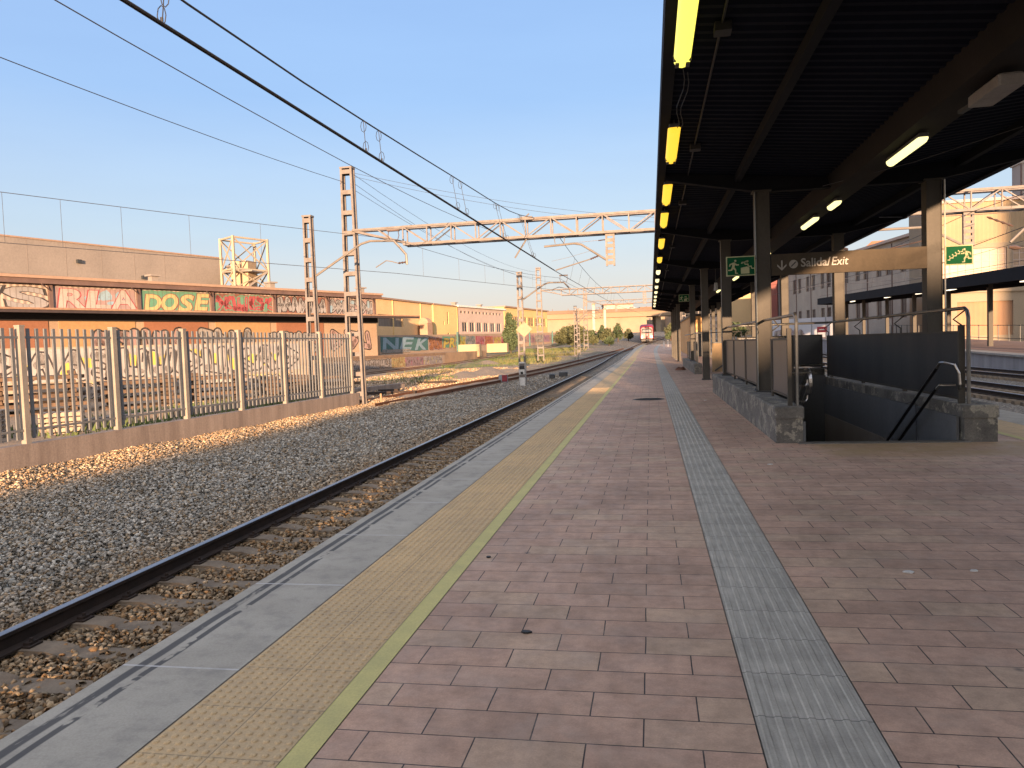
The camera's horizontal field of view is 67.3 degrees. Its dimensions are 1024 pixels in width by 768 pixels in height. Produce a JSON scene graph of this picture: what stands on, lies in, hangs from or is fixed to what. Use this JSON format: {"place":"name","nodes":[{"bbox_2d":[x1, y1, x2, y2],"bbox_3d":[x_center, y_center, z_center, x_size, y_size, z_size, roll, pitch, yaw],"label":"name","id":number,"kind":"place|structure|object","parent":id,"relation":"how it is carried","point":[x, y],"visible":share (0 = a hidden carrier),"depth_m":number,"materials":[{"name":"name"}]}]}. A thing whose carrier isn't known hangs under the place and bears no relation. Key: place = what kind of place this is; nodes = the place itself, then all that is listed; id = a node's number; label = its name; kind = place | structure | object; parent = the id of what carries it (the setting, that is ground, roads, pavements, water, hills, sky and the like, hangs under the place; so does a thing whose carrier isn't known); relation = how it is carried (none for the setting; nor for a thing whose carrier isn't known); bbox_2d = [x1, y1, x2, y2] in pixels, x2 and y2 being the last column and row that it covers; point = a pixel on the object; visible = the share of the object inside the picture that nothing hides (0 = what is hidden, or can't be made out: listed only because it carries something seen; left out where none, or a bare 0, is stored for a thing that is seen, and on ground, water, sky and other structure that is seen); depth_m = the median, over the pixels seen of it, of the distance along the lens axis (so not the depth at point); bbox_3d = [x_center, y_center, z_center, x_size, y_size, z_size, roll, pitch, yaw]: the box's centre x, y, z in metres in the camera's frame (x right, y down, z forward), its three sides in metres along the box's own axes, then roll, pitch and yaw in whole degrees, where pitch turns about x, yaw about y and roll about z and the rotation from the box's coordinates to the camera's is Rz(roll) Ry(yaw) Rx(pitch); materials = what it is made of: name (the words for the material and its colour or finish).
{"place":"outdoors","nodes":[
{"label":"outdoors","id":0,"kind":"place"},
{"bbox_2d":[0,0,1011,310],"label":"sky","id":1,"kind":"structure","parent":0,"point":[552,104],"materials":[{"name":"blue"}]},
{"bbox_2d":[0,329,1023,719],"bbox_3d":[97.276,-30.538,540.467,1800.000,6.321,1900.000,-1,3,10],"label":"ground","id":2,"kind":"structure","parent":0,"point":[600,347],"depth_m":53.86,"materials":[{"name":"gravel"}]},
{"bbox_2d":[0,370,86,416],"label":"timber stack","id":3,"kind":"object","parent":2,"relation":"on","point":[36,403],"visible":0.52,"depth_m":34.28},
{"bbox_2d":[38,410,85,435],"bbox_3d":[-14.405,1.272,24.643,1.200,0.765,1.040,-3,3,-24],"label":"pallet stack","id":4,"kind":"object","parent":2,"relation":"on","point":[54,419],"visible":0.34,"depth_m":24.27,"materials":[{"name":"brown wood"}]},
{"bbox_2d":[0,234,223,284],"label":"grey hall","id":5,"kind":"structure","parent":2,"relation":"on","point":[44,259],"depth_m":110.02,"materials":[{"name":"paint"}]},
{"bbox_2d":[97,374,179,409],"bbox_3d":[-18.125,0.382,37.365,3.528,1.560,2.400,-4,3,-35],"label":"timber stack","id":6,"kind":"object","parent":2,"relation":"on","point":[137,390],"visible":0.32,"depth_m":36.94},
{"bbox_2d":[0,341,314,402],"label":"silver graffiti wall","id":7,"kind":"structure","parent":2,"relation":"on","point":[33,360],"depth_m":45.85,"materials":[{"name":"concrete"},{"name":"paint"}]},
{"bbox_2d":[0,393,358,471],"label":"fence wall","id":8,"kind":"structure","parent":2,"relation":"on","point":[49,451],"depth_m":20.77,"materials":[{"name":"concrete"}]},
{"bbox_2d":[0,325,353,443],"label":"picket fence","id":9,"kind":"object","parent":8,"relation":"on","point":[115,380],"visible":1,"depth_m":21.25,"materials":[{"name":"metal"}]},
{"bbox_2d":[0,273,419,357],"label":"warehouse","id":10,"kind":"structure","parent":2,"relation":"on","point":[40,303],"depth_m":69.35,"materials":[{"name":"brown brick"}]},
{"bbox_2d":[0,320,49,348],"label":"roller door","id":11,"kind":"structure","parent":10,"relation":"in","point":[6,324],"depth_m":60.21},
{"bbox_2d":[58,321,134,346],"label":"roller door","id":12,"kind":"structure","parent":10,"relation":"in","point":[88,325],"depth_m":63.84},
{"bbox_2d":[144,321,207,343],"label":"roller door","id":13,"kind":"structure","parent":10,"relation":"in","point":[152,326],"depth_m":70.33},
{"bbox_2d":[215,322,270,341],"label":"roller door","id":14,"kind":"structure","parent":10,"relation":"in","point":[264,327],"depth_m":76.96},
{"bbox_2d":[276,322,323,355],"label":"roller door","id":15,"kind":"structure","parent":10,"relation":"in","point":[293,327],"depth_m":81.98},
{"bbox_2d":[191,371,254,401],"bbox_3d":[-15.527,0.140,40.456,3.340,1.560,2.400,-4,3,-30],"label":"timber stack","id":16,"kind":"object","parent":2,"relation":"on","point":[197,385],"visible":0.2,"depth_m":39.57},
{"bbox_2d":[218,235,269,286],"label":"stair tower","id":17,"kind":"structure","parent":2,"relation":"on","point":[242,273],"depth_m":124.87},
{"bbox_2d":[84,383,404,427],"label":"yard kerb","id":18,"kind":"structure","parent":2,"relation":"on","point":[388,386],"depth_m":33.98,"materials":[{"name":"concrete"}]},
{"bbox_2d":[0,395,557,739],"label":"ballast stones","id":19,"kind":"object","parent":2,"relation":"on","point":[341,431],"visible":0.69,"depth_m":12.39,"materials":[{"name":"gravel"}]},
{"bbox_2d":[253,375,314,396],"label":"timber stack","id":20,"kind":"object","parent":2,"relation":"on","point":[280,386],"visible":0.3,"depth_m":43.04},
{"bbox_2d":[5,347,575,438],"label":"green grass","id":21,"kind":"structure","parent":2,"relation":"on","point":[230,410],"depth_m":34.03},
{"bbox_2d":[0,337,665,734],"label":"railway track","id":22,"kind":"structure","parent":2,"relation":"on","point":[26,637],"depth_m":8.28,"materials":[{"name":"metal"}]},
{"bbox_2d":[640,324,653,341],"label":"passenger train","id":23,"kind":"object","parent":22,"relation":"on","point":[646,332],"visible":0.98,"depth_m":163.22,"materials":[{"name":"red paint"}]},
{"bbox_2d":[301,215,407,398],"bbox_3d":[-6.320,-2.955,31.502,4.466,8.070,0.340,-1,3,10],"label":"catenary mast","id":24,"kind":"object","parent":2,"relation":"on","point":[307,219],"visible":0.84,"depth_m":31.68,"materials":[{"name":"metal"}]},
{"bbox_2d":[0,192,606,306],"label":"overhead line","id":25,"kind":"object","parent":24,"relation":"hanging from","point":[261,249],"visible":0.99,"depth_m":24.88,"materials":[{"name":"metal"}]},
{"bbox_2d":[161,367,571,406],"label":"yard stones","id":26,"kind":"object","parent":2,"relation":"on","point":[462,380],"visible":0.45,"depth_m":50.90,"materials":[{"name":"gravel"}]},
{"bbox_2d":[316,351,485,375],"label":"loading dock","id":27,"kind":"object","parent":2,"relation":"on","point":[385,362],"visible":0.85,"depth_m":91.33,"materials":[{"name":"concrete"}]},
{"bbox_2d":[376,297,437,354],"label":"yellow shed","id":28,"kind":"structure","parent":2,"relation":"on","point":[422,324],"depth_m":122.72,"materials":[{"name":"paint"}]},
{"bbox_2d":[432,303,457,334],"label":"yellow annex","id":29,"kind":"object","parent":2,"relation":"on","point":[444,317],"visible":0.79,"depth_m":138.90,"materials":[{"name":"paint"}]},
{"bbox_2d":[366,344,563,374],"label":"railway track","id":30,"kind":"structure","parent":2,"relation":"on","point":[443,363],"depth_m":94.52,"materials":[{"name":"metal"}]},
{"bbox_2d":[458,344,481,356],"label":"concrete block","id":31,"kind":"structure","parent":2,"relation":"on","point":[472,347],"depth_m":119.95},
{"bbox_2d":[446,360,499,367],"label":"ballast heap","id":32,"kind":"object","parent":2,"relation":"on","point":[474,364],"visible":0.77,"depth_m":89.60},
{"bbox_2d":[450,302,505,333],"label":"pink office block","id":33,"kind":"structure","parent":2,"relation":"on","point":[478,319],"depth_m":154.10,"materials":[{"name":"brown concrete"}]},
{"bbox_2d":[449,367,518,378],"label":"ballast heap","id":34,"kind":"object","parent":2,"relation":"on","point":[485,371],"visible":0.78,"depth_m":64.28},
{"bbox_2d":[386,347,585,375],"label":"dry grass","id":35,"kind":"structure","parent":2,"relation":"on","point":[549,358],"depth_m":103.40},
{"bbox_2d":[378,331,612,354],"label":"graffiti wall","id":36,"kind":"structure","parent":2,"relation":"on","point":[398,344],"depth_m":124.74,"materials":[{"name":"paint"}]},
{"bbox_2d":[359,348,633,405],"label":"railway track","id":37,"kind":"structure","parent":2,"relation":"on","point":[532,373],"depth_m":49.81,"materials":[{"name":"steel"},{"name":"metal"}]},
{"bbox_2d":[487,343,508,352],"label":"concrete block","id":38,"kind":"structure","parent":2,"relation":"on","point":[498,347],"depth_m":129.38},
{"bbox_2d":[501,312,517,353],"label":"slender tree","id":39,"kind":"object","parent":2,"relation":"on","point":[509,332],"visible":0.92,"depth_m":132.39,"materials":[{"name":"green plant"}]},
{"bbox_2d":[489,306,548,332],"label":"yellow hall","id":40,"kind":"structure","parent":2,"relation":"on","point":[530,318],"depth_m":182.85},
{"bbox_2d":[516,272,570,385],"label":"catenary mast","id":41,"kind":"object","parent":2,"relation":"on","point":[522,375],"visible":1,"depth_m":46.42,"materials":[{"name":"metal"}]},
{"bbox_2d":[516,322,531,350],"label":"diamond sign","id":42,"kind":"object","parent":41,"relation":"attached to","point":[523,329],"visible":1,"depth_m":46.22,"materials":[{"name":"metal"}]},
{"bbox_2d":[553,324,592,347],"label":"round bush","id":43,"kind":"object","parent":2,"relation":"on","point":[563,335],"visible":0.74,"depth_m":151.03,"materials":[{"name":"green plant"}]},
{"bbox_2d":[574,307,602,359],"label":"catenary mast","id":44,"kind":"object","parent":2,"relation":"on","point":[576,327],"visible":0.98,"depth_m":99.74,"materials":[{"name":"metal"}]},
{"bbox_2d":[547,306,716,332],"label":"viaduct","id":45,"kind":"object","parent":2,"relation":"on","point":[633,319],"visible":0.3,"depth_m":305.42,"materials":[{"name":"beige concrete"}]},
{"bbox_2d":[339,166,1023,403],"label":"overhead portal","id":46,"kind":"object","parent":2,"relation":"on","point":[351,192],"visible":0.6,"depth_m":32.43,"materials":[{"name":"metal"}]},
{"bbox_2d":[0,57,342,181],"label":"feeder wire","id":47,"kind":"object","parent":46,"relation":"attached to","point":[152,115],"visible":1,"depth_m":20.12,"materials":[{"name":"metal"}]},
{"bbox_2d":[55,0,485,228],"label":"feeder wire","id":48,"kind":"object","parent":46,"relation":"attached to","point":[228,98],"visible":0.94,"depth_m":14.50,"materials":[{"name":"metal"}]},
{"bbox_2d":[120,0,554,270],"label":"overhead line","id":49,"kind":"object","parent":46,"relation":"hanging from","point":[161,22],"visible":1,"depth_m":9.76,"materials":[{"name":"black metal"}]},
{"bbox_2d":[353,174,547,281],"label":"feeder wire","id":50,"kind":"object","parent":46,"relation":"attached to","point":[427,223],"visible":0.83,"depth_m":41.21,"materials":[{"name":"metal"}]},
{"bbox_2d":[355,173,653,221],"bbox_3d":[2.786,-9.435,40.800,24.341,0.953,0.014,-4,3,-37],"label":"feeder wire","id":51,"kind":"object","parent":46,"relation":"attached to","point":[485,198],"visible":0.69,"depth_m":37.54,"materials":[{"name":"metal"}]},
{"bbox_2d":[544,236,605,270],"bbox_3d":[2.613,-5.465,31.791,2.578,1.474,0.200,-1,3,10],"label":"track cantilever","id":52,"kind":"object","parent":46,"relation":"attached to","point":[581,244],"visible":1,"depth_m":31.75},
{"bbox_2d":[772,193,1023,294],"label":"overhead line","id":53,"kind":"object","parent":46,"relation":"hanging from","point":[942,225],"visible":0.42,"depth_m":28.27,"materials":[{"name":"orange metal"}]},
{"bbox_2d":[796,211,1017,290],"bbox_3d":[24.858,-7.093,41.254,8.845,4.619,55.151,1,4,44],"label":"feeder wire","id":54,"kind":"object","parent":46,"relation":"attached to","point":[913,278],"visible":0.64,"depth_m":34.42,"materials":[{"name":"metal"}]},
{"bbox_2d":[879,226,962,247],"bbox_3d":[15.629,-5.605,29.440,3.125,0.873,0.100,-1,3,10],"label":"track cantilever","id":55,"kind":"object","parent":46,"relation":"attached to","point":[919,227],"visible":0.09,"depth_m":29.46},
{"bbox_2d":[987,216,1023,249],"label":"cantilever","id":56,"kind":"object","parent":46,"relation":"attached to","point":[1014,247],"visible":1,"depth_m":28.85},
{"bbox_2d":[721,293,751,335],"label":"cream block","id":57,"kind":"structure","parent":2,"relation":"on","point":[741,310],"depth_m":195.81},
{"bbox_2d":[732,322,748,336],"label":"palm like tree","id":58,"kind":"object","parent":2,"relation":"on","point":[744,330],"visible":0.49,"depth_m":143.62,"materials":[{"name":"green plant"}]},
{"bbox_2d":[771,280,778,319],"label":"maroon tower","id":59,"kind":"structure","parent":2,"relation":"on","point":[774,306],"depth_m":150.28,"materials":[{"name":"red brick"}]},
{"bbox_2d":[778,233,909,333],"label":"plastered facade building","id":60,"kind":"structure","parent":2,"relation":"on","point":[803,303],"depth_m":113.48,"materials":[{"name":"paint"}]},
{"bbox_2d":[715,338,1023,405],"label":"railway track","id":61,"kind":"structure","parent":2,"relation":"on","point":[1006,393],"depth_m":28.20,"materials":[{"name":"steel"},{"name":"gravel"}]},
{"bbox_2d":[744,336,1023,381],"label":"railway track","id":62,"kind":"structure","parent":2,"relation":"on","point":[1004,374],"depth_m":39.53,"materials":[{"name":"metal"}]},
{"bbox_2d":[823,340,1023,370],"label":"opposite platform","id":63,"kind":"structure","parent":2,"relation":"on","point":[996,361],"depth_m":47.18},
{"bbox_2d":[772,317,832,336],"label":"white hoarding","id":64,"kind":"object","parent":63,"relation":"on","point":[807,329],"visible":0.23,"depth_m":106.79,"materials":[{"name":"paint"}]},
{"bbox_2d":[822,334,1023,352],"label":"opposite platform paving","id":65,"kind":"structure","parent":63,"relation":"on","point":[1006,346],"depth_m":56.41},
{"bbox_2d":[817,266,1023,345],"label":"opposite canopy","id":66,"kind":"object","parent":65,"relation":"on","point":[988,281],"visible":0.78,"depth_m":63.82,"materials":[{"name":"metal"}]},
{"bbox_2d":[889,325,1023,341],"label":"platform railing","id":67,"kind":"object","parent":65,"relation":"on","point":[1008,338],"visible":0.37,"depth_m":69.10,"materials":[{"name":"metal"}]},
{"bbox_2d":[823,338,1023,356],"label":"opposite platform edge","id":68,"kind":"object","parent":63,"relation":"on","point":[1011,354],"visible":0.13,"depth_m":47.11,"materials":[{"name":"concrete"}]},
{"bbox_2d":[909,196,1023,340],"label":"ribbed facade building","id":69,"kind":"structure","parent":63,"relation":"on","point":[1008,306],"depth_m":83.76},
{"bbox_2d":[943,247,1005,278],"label":"window","id":70,"kind":"structure","parent":69,"relation":"in","point":[997,256],"depth_m":83.88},
{"bbox_2d":[1013,246,1023,266],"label":"window","id":71,"kind":"structure","parent":69,"relation":"in","point":[1018,255],"depth_m":83.23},
{"bbox_2d":[1010,160,1023,195],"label":"grey tower block","id":72,"kind":"structure","parent":2,"relation":"on","point":[1017,173],"depth_m":110.43,"materials":[{"name":"paint"}]},
{"bbox_2d":[117,0,1023,767],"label":"platform","id":73,"kind":"structure","parent":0,"point":[790,116],"depth_m":10.94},
{"bbox_2d":[0,345,642,767],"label":"platform edge paving","id":74,"kind":"structure","parent":73,"relation":"on","point":[118,715],"depth_m":4.07,"materials":[{"name":"concrete"}]},
{"bbox_2d":[118,345,646,767],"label":"tactile warning strip","id":75,"kind":"object","parent":73,"relation":"on","point":[268,707],"visible":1,"depth_m":3.98,"materials":[{"name":"tile"}]},
{"bbox_2d":[276,358,635,767],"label":"yellow safety line","id":76,"kind":"object","parent":73,"relation":"on","point":[308,745],"visible":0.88,"depth_m":3.94,"materials":[{"name":"paint"}]},
{"bbox_2d":[535,267,698,360],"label":"overhead portal","id":77,"kind":"object","parent":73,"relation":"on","point":[567,294],"visible":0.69,"depth_m":84.75,"materials":[{"name":"metal"}]},
{"bbox_2d":[583,289,685,348],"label":"overhead portal","id":78,"kind":"object","parent":73,"relation":"on","point":[628,302],"visible":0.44,"depth_m":126.88,"materials":[{"name":"metal"}]},
{"bbox_2d":[306,344,1023,767],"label":"brick paving","id":79,"kind":"structure","parent":73,"relation":"on","point":[594,574],"depth_m":4.28,"materials":[{"name":"brick"}]},
{"bbox_2d":[680,314,701,356],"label":"platform building","id":80,"kind":"structure","parent":79,"relation":"on","point":[684,326],"depth_m":73.78,"materials":[{"name":"paint"}]},
{"bbox_2d":[682,358,701,373],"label":"stair parapet","id":81,"kind":"structure","parent":79,"relation":"on","point":[694,367],"depth_m":35.51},
{"bbox_2d":[687,342,696,361],"bbox_3d":[8.857,-1.645,37.898,0.044,0.890,8.200,-1,3,10],"label":"stair screen","id":82,"kind":"object","parent":81,"relation":"on","point":[689,350],"visible":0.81,"depth_m":38.63,"materials":[{"name":"paint"}]},
{"bbox_2d":[712,342,722,371],"bbox_3d":[9.336,-1.140,31.724,2.100,1.230,0.140,-1,3,10],"label":"bracing panel","id":83,"kind":"object","parent":79,"relation":"on","point":[716,356],"visible":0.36,"depth_m":31.88,"materials":[{"name":"paint"}]},
{"bbox_2d":[712,374,803,442],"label":"stair parapet","id":84,"kind":"structure","parent":79,"relation":"on","point":[775,418],"depth_m":12.23,"materials":[{"name":"concrete"}]},
{"bbox_2d":[725,338,793,400],"bbox_3d":[4.871,-0.469,15.760,0.044,0.900,9.650,-1,3,10],"label":"stair screen","id":85,"kind":"object","parent":84,"relation":"on","point":[740,358],"visible":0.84,"depth_m":15.02,"materials":[{"name":"paint"}]},
{"bbox_2d":[726,313,798,405],"bbox_3d":[4.956,-0.630,16.166,0.210,1.334,10.804,-1,3,10],"label":"guard rail","id":86,"kind":"object","parent":84,"relation":"on","point":[789,365],"visible":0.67,"depth_m":10.89,"materials":[{"name":"metal"}]},
{"bbox_2d":[737,368,824,377],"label":"stair parapet","id":87,"kind":"structure","parent":79,"relation":"on","point":[817,371],"depth_m":18.53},
{"bbox_2d":[737,334,822,367],"bbox_3d":[6.549,-0.774,18.835,2.000,0.810,0.060,-1,3,10],"label":"stair screen","id":88,"kind":"object","parent":87,"relation":"on","point":[810,349],"visible":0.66,"depth_m":18.70,"materials":[{"name":"paint"}]},
{"bbox_2d":[826,376,998,441],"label":"stair parapet","id":89,"kind":"structure","parent":79,"relation":"on","point":[978,421],"depth_m":10.62,"materials":[{"name":"concrete"}]},
{"bbox_2d":[737,306,970,403],"bbox_3d":[5.912,-0.570,14.763,2.191,1.386,8.381,-1,3,10],"label":"guard rail","id":90,"kind":"object","parent":89,"relation":"on","point":[961,352],"visible":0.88,"depth_m":10.56,"materials":[{"name":"metal"}]},
{"bbox_2d":[827,331,957,400],"bbox_3d":[6.904,-0.463,14.580,0.044,0.980,8.050,-1,3,10],"label":"stair screen","id":91,"kind":"object","parent":89,"relation":"on","point":[909,361],"visible":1,"depth_m":13.20,"materials":[{"name":"paint"}]},
{"bbox_2d":[662,182,672,205],"bbox_3d":[3.090,-3.819,15.336,0.182,0.220,1.950,-1,3,10],"label":"tube lamp","id":92,"kind":"object","parent":73,"relation":"attached to","point":[666,194],"visible":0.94,"depth_m":15.01,"materials":[{"name":"yellow"}]},
{"bbox_2d":[665,119,680,164],"bbox_3d":[2.400,-3.607,11.504,0.182,0.220,1.950,-1,3,10],"label":"tube lamp","id":93,"kind":"object","parent":73,"relation":"attached to","point":[673,134],"visible":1,"depth_m":11.15,"materials":[{"name":"yellow"}]},
{"bbox_2d":[673,0,698,67],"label":"tube lamp","id":94,"kind":"object","parent":73,"relation":"attached to","point":[686,23],"visible":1,"depth_m":7.16,"materials":[{"name":"yellow"}]},
{"bbox_2d":[726,255,756,276],"bbox_3d":[4.131,-2.122,13.824,0.540,0.350,0.037,-1,3,10],"label":"emergency exit sign","id":95,"kind":"object","parent":73,"relation":"attached to","point":[740,265],"visible":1,"depth_m":13.81,"materials":[{"name":"paint"}]},
{"bbox_2d":[656,361,899,767],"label":"guide strip","id":96,"kind":"object","parent":73,"relation":"on","point":[809,708],"visible":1,"depth_m":3.77,"materials":[{"name":"grey tile"}]},
{"bbox_2d":[801,214,818,229],"bbox_3d":[6.407,-3.613,16.556,0.130,0.411,1.400,-1,3,10],"label":"tube lamp","id":97,"kind":"object","parent":73,"relation":"hanging from","point":[813,219],"visible":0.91,"depth_m":16.30,"materials":[{"name":"white"}]},
{"bbox_2d":[771,246,926,275],"bbox_3d":[5.906,-2.157,13.527,2.570,0.375,0.090,-1,3,10],"label":"exit board","id":98,"kind":"object","parent":73,"relation":"hanging from","point":[903,258],"visible":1,"depth_m":13.49,"materials":[{"name":"brown paint"}]},
{"bbox_2d":[738,375,970,443],"bbox_3d":[5.878,2.308,14.689,2.200,4.550,8.340,-1,3,10],"label":"stairwell lining","id":99,"kind":"object","parent":73,"relation":"attached to","point":[835,415],"visible":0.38,"depth_m":14.87,"materials":[{"name":"concrete"}]},
{"bbox_2d":[792,364,824,405],"bbox_3d":[5.786,1.692,14.754,2.132,4.300,7.981,-1,3,10],"label":"handrail","id":100,"kind":"object","parent":99,"relation":"attached to","point":[808,381],"visible":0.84,"depth_m":11.25,"materials":[{"name":"silver metal"}]},
{"bbox_2d":[886,361,960,440],"bbox_3d":[6.746,1.649,14.177,0.253,4.324,7.271,-1,3,10],"label":"handrail","id":101,"kind":"object","parent":99,"relation":"attached to","point":[930,396],"visible":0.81,"depth_m":11.39,"materials":[{"name":"silver metal"}]},
{"bbox_2d":[711,355,1023,437],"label":"tactile warning strip","id":102,"kind":"object","parent":73,"relation":"on","point":[1011,428],"depth_m":11.63,"materials":[{"name":"tile"}]},
{"bbox_2d":[711,352,1023,424],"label":"platform edge paving","id":103,"kind":"structure","parent":73,"relation":"on","point":[1012,417],"depth_m":13.12,"materials":[{"name":"concrete"}]},
{"bbox_2d":[886,132,928,166],"bbox_3d":[5.284,-3.269,10.316,0.130,0.411,1.400,-1,3,10],"label":"tube lamp","id":104,"kind":"object","parent":73,"relation":"hanging from","point":[918,140],"visible":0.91,"depth_m":10.12,"materials":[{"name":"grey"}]},
{"bbox_2d":[943,244,972,265],"bbox_3d":[7.647,-2.212,13.186,0.470,0.335,0.037,-1,3,10],"label":"emergency exit sign","id":105,"kind":"object","parent":73,"relation":"attached to","point":[958,254],"visible":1,"depth_m":13.17,"materials":[{"name":"paint"}]},
{"bbox_2d":[958,71,1023,113],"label":"unlit fitting","id":106,"kind":"object","parent":73,"relation":"hanging from","point":[996,89],"visible":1,"depth_m":7.67,"materials":[{"name":"paint"}]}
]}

